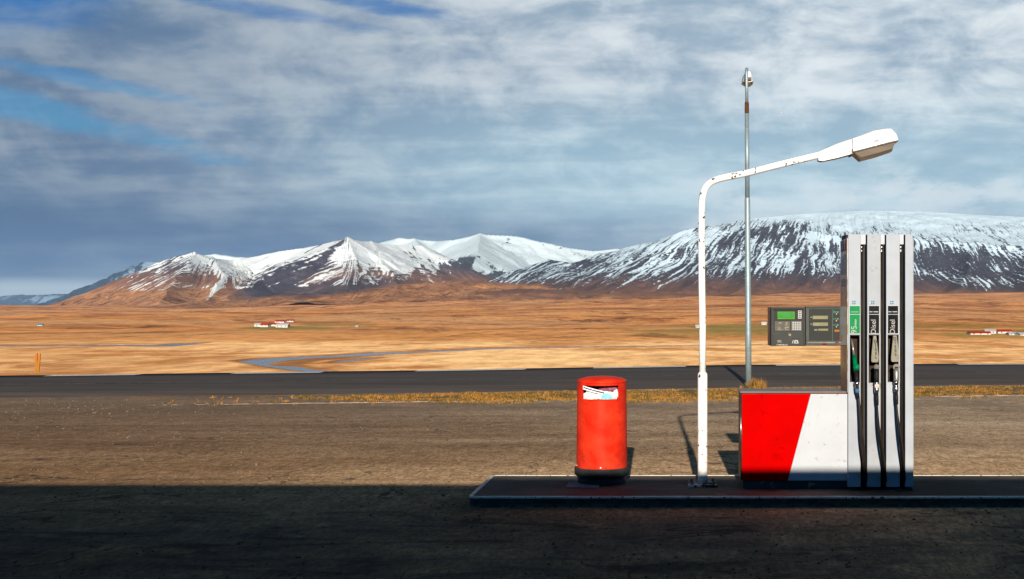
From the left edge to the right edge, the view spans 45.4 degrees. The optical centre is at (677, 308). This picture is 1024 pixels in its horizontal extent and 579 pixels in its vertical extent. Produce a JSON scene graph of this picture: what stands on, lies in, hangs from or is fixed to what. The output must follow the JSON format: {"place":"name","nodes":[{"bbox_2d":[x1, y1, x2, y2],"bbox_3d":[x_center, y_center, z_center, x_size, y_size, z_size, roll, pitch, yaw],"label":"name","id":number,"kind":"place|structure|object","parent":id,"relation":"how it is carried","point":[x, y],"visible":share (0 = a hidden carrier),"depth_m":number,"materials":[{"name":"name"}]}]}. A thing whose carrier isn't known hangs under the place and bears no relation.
{"place":"outdoors","nodes":[
{"label":"outdoors","id":0,"kind":"place"},
{"bbox_2d":[0,294,65,304],"bbox_3d":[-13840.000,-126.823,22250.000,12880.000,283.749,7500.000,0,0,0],"label":"mountain","id":1,"kind":"structure","parent":0,"point":[22,299],"depth_m":21749.25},
{"bbox_2d":[37,261,156,304],"bbox_3d":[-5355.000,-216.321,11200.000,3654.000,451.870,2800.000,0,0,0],"label":"mountain","id":2,"kind":"structure","parent":0,"point":[121,274],"depth_m":11010.61,"materials":[{"name":"grey stone"}]},
{"bbox_2d":[67,343,198,346],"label":"river","id":3,"kind":"structure","parent":0,"point":[139,345],"depth_m":630.85,"materials":[{"name":"liquid"}]},
{"bbox_2d":[50,237,556,308],"bbox_3d":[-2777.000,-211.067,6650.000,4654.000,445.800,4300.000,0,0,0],"label":"mountain","id":4,"kind":"structure","parent":0,"point":[347,270],"depth_m":6731.96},
{"bbox_2d":[333,358,373,362],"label":"river","id":5,"kind":"structure","parent":0,"point":[351,360],"depth_m":449.85,"materials":[{"name":"liquid"}]},
{"bbox_2d":[203,233,619,277],"bbox_3d":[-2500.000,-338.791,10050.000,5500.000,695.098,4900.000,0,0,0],"label":"mountain","id":6,"kind":"structure","parent":0,"point":[493,256],"depth_m":10838.75,"materials":[{"name":"white snow"}]},
{"bbox_2d":[238,345,733,371],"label":"river","id":7,"kind":"structure","parent":0,"point":[263,362],"depth_m":477.24,"materials":[{"name":"liquid"}]},
{"bbox_2d":[0,385,1023,578],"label":"forecourt","id":8,"kind":"structure","parent":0,"point":[325,516],"depth_m":10.74,"materials":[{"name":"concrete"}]},
{"bbox_2d":[5,399,968,416],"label":"gravel","id":9,"kind":"structure","parent":8,"relation":"on","point":[154,405],"depth_m":26.14,"materials":[{"name":"gravel"}]},
{"bbox_2d":[164,384,1023,407],"bbox_3d":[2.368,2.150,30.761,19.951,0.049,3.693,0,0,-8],"label":"verge","id":10,"kind":"structure","parent":8,"relation":"on","point":[942,392],"depth_m":30.60,"materials":[{"name":"plant"}]},
{"bbox_2d":[740,376,769,387],"bbox_3d":[2.073,1.977,32.160,0.847,0.386,1.165,0,0,0],"label":"grass tuft","id":11,"kind":"object","parent":10,"relation":"on","point":[755,384],"visible":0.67,"depth_m":32.03,"materials":[{"name":"plant"}]},
{"bbox_2d":[165,394,1023,404],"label":"kerb","id":12,"kind":"structure","parent":8,"relation":"on","point":[513,400],"depth_m":27.61,"materials":[{"name":"concrete"}]},
{"bbox_2d":[469,475,1023,506],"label":"pump island","id":13,"kind":"structure","parent":8,"relation":"on","point":[731,491],"depth_m":10.73,"materials":[{"name":"concrete"}]},
{"bbox_2d":[566,482,598,487],"bbox_3d":[-0.870,1.643,11.190,0.300,0.011,0.280,0,0,0],"label":"access cover","id":14,"kind":"object","parent":13,"relation":"on","point":[574,485],"visible":0.8,"depth_m":11.13,"materials":[{"name":"metal"}]},
{"bbox_2d":[574,376,628,485],"bbox_3d":[-0.712,1.144,11.400,0.517,1.012,0.517,0,0,0],"label":"litter bin","id":15,"kind":"object","parent":13,"relation":"on","point":[601,455],"visible":0.99,"depth_m":11.20,"materials":[{"name":"red metal"}]},
{"bbox_2d":[583,391,599,398],"bbox_3d":[-0.806,0.830,11.262,0.173,0.114,0.099,0,0,0],"label":"plastic bag","id":16,"kind":"object","parent":15,"relation":"in","point":[589,395],"visible":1,"depth_m":11.23,"materials":[{"name":"plastic"}]},
{"bbox_2d":[583,386,603,393],"bbox_3d":[-0.779,0.764,11.220,0.194,0.086,0.041,0,0,-4],"label":"paper sleeve","id":17,"kind":"object","parent":15,"relation":"in","point":[593,390],"visible":1,"depth_m":11.21,"materials":[{"name":"paper"}]},
{"bbox_2d":[596,391,612,398],"bbox_3d":[-0.695,0.818,11.302,0.302,0.101,0.110,0,0,0],"label":"plastic bag","id":18,"kind":"object","parent":15,"relation":"in","point":[608,392],"visible":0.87,"depth_m":11.27,"materials":[{"name":"paint"}]},
{"bbox_2d":[601,393,611,398],"bbox_3d":[-0.657,0.837,11.243,0.106,0.092,0.080,0,0,0],"label":"plastic bag","id":19,"kind":"object","parent":15,"relation":"in","point":[606,396],"visible":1,"depth_m":11.22,"materials":[{"name":"paint"}]},
{"bbox_2d":[598,386,617,390],"bbox_3d":[-0.646,0.755,11.301,0.192,0.047,0.098,0,0,-10],"label":"wrapper","id":20,"kind":"object","parent":15,"relation":"in","point":[607,388],"visible":1,"depth_m":11.28,"materials":[{"name":"paint"}]},
{"bbox_2d":[613,389,617,398],"bbox_3d":[-0.573,0.806,11.272,0.060,0.100,0.059,0,0,0],"label":"paper cup","id":21,"kind":"object","parent":15,"relation":"in","point":[615,394],"visible":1,"depth_m":11.25,"materials":[{"name":"paper"}]},
{"bbox_2d":[688,129,897,486],"bbox_3d":[1.073,-0.011,11.240,1.944,3.320,0.300,0,0,0],"label":"street lamp","id":22,"kind":"object","parent":13,"relation":"on","point":[872,144],"visible":1,"depth_m":11.22,"materials":[{"name":"metal"}]},
{"bbox_2d":[738,234,912,488],"bbox_3d":[1.365,0.486,11.132,1.578,2.327,0.615,0,0,0],"label":"fuel pump","id":23,"kind":"object","parent":13,"relation":"on","point":[855,430],"visible":1,"depth_m":10.98,"materials":[{"name":"paint"}]},
{"bbox_2d":[0,292,1023,375],"bbox_3d":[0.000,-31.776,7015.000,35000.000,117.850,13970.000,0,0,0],"label":"ground","id":24,"kind":"structure","parent":0,"point":[610,332],"depth_m":858.16,"materials":[{"name":"brown plant"}]},
{"bbox_2d":[35,353,37,371],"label":"marker post","id":25,"kind":"object","parent":24,"relation":"on","point":[36,357],"visible":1,"depth_m":41.18,"materials":[{"name":"paint"}]},
{"bbox_2d":[37,354,40,371],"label":"marker post","id":26,"kind":"object","parent":24,"relation":"on","point":[38,362],"visible":1,"depth_m":41.18,"materials":[{"name":"paint"}]},
{"bbox_2d":[260,323,270,326],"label":"barn","id":27,"kind":"structure","parent":24,"relation":"on","point":[265,324],"depth_m":1379.00,"materials":[{"name":"paint"}]},
{"bbox_2d":[274,320,286,322],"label":"farmhouse","id":28,"kind":"object","parent":24,"relation":"on","point":[280,321],"visible":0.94,"depth_m":1630.03,"materials":[{"name":"paint"}]},
{"bbox_2d":[275,323,289,327],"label":"barn","id":29,"kind":"structure","parent":24,"relation":"on","point":[285,325],"depth_m":1366.76,"materials":[{"name":"paint"}]},
{"bbox_2d":[967,331,990,334],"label":"barn","id":30,"kind":"structure","parent":24,"relation":"on","point":[979,332],"depth_m":895.70,"materials":[{"name":"paint"}]},
{"bbox_2d":[984,329,996,333],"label":"farmhouse","id":31,"kind":"object","parent":24,"relation":"on","point":[993,331],"visible":0.61,"depth_m":923.76,"materials":[{"name":"paint"}]},
{"bbox_2d":[996,329,1012,333],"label":"barn","id":32,"kind":"structure","parent":24,"relation":"on","point":[1003,330],"depth_m":925.89,"materials":[{"name":"paint"}]},
{"bbox_2d":[1014,332,1023,335],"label":"shed","id":33,"kind":"structure","parent":24,"relation":"on","point":[1019,333],"depth_m":857.91,"materials":[{"name":"paint"}]},
{"bbox_2d":[0,363,1023,397],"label":"road","id":34,"kind":"structure","parent":0,"point":[492,380],"depth_m":35.26,"materials":[{"name":"grey asphalt"}]},
{"bbox_2d":[741,68,752,385],"bbox_3d":[1.993,-2.220,33.433,0.330,8.780,1.034,0,0,0],"label":"lamp post","id":35,"kind":"object","parent":34,"relation":"on","point":[747,80],"visible":0.99,"depth_m":32.94,"materials":[{"name":"metal"}]},
{"bbox_2d":[0,0,1023,295],"label":"sky","id":36,"kind":"structure","parent":0,"point":[133,132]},
{"bbox_2d":[322,210,1023,304],"bbox_3d":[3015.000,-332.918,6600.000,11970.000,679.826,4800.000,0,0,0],"label":"mountain","id":37,"kind":"structure","parent":0,"point":[954,253],"depth_m":6195.42,"materials":[{"name":"white snow"}]}
]}

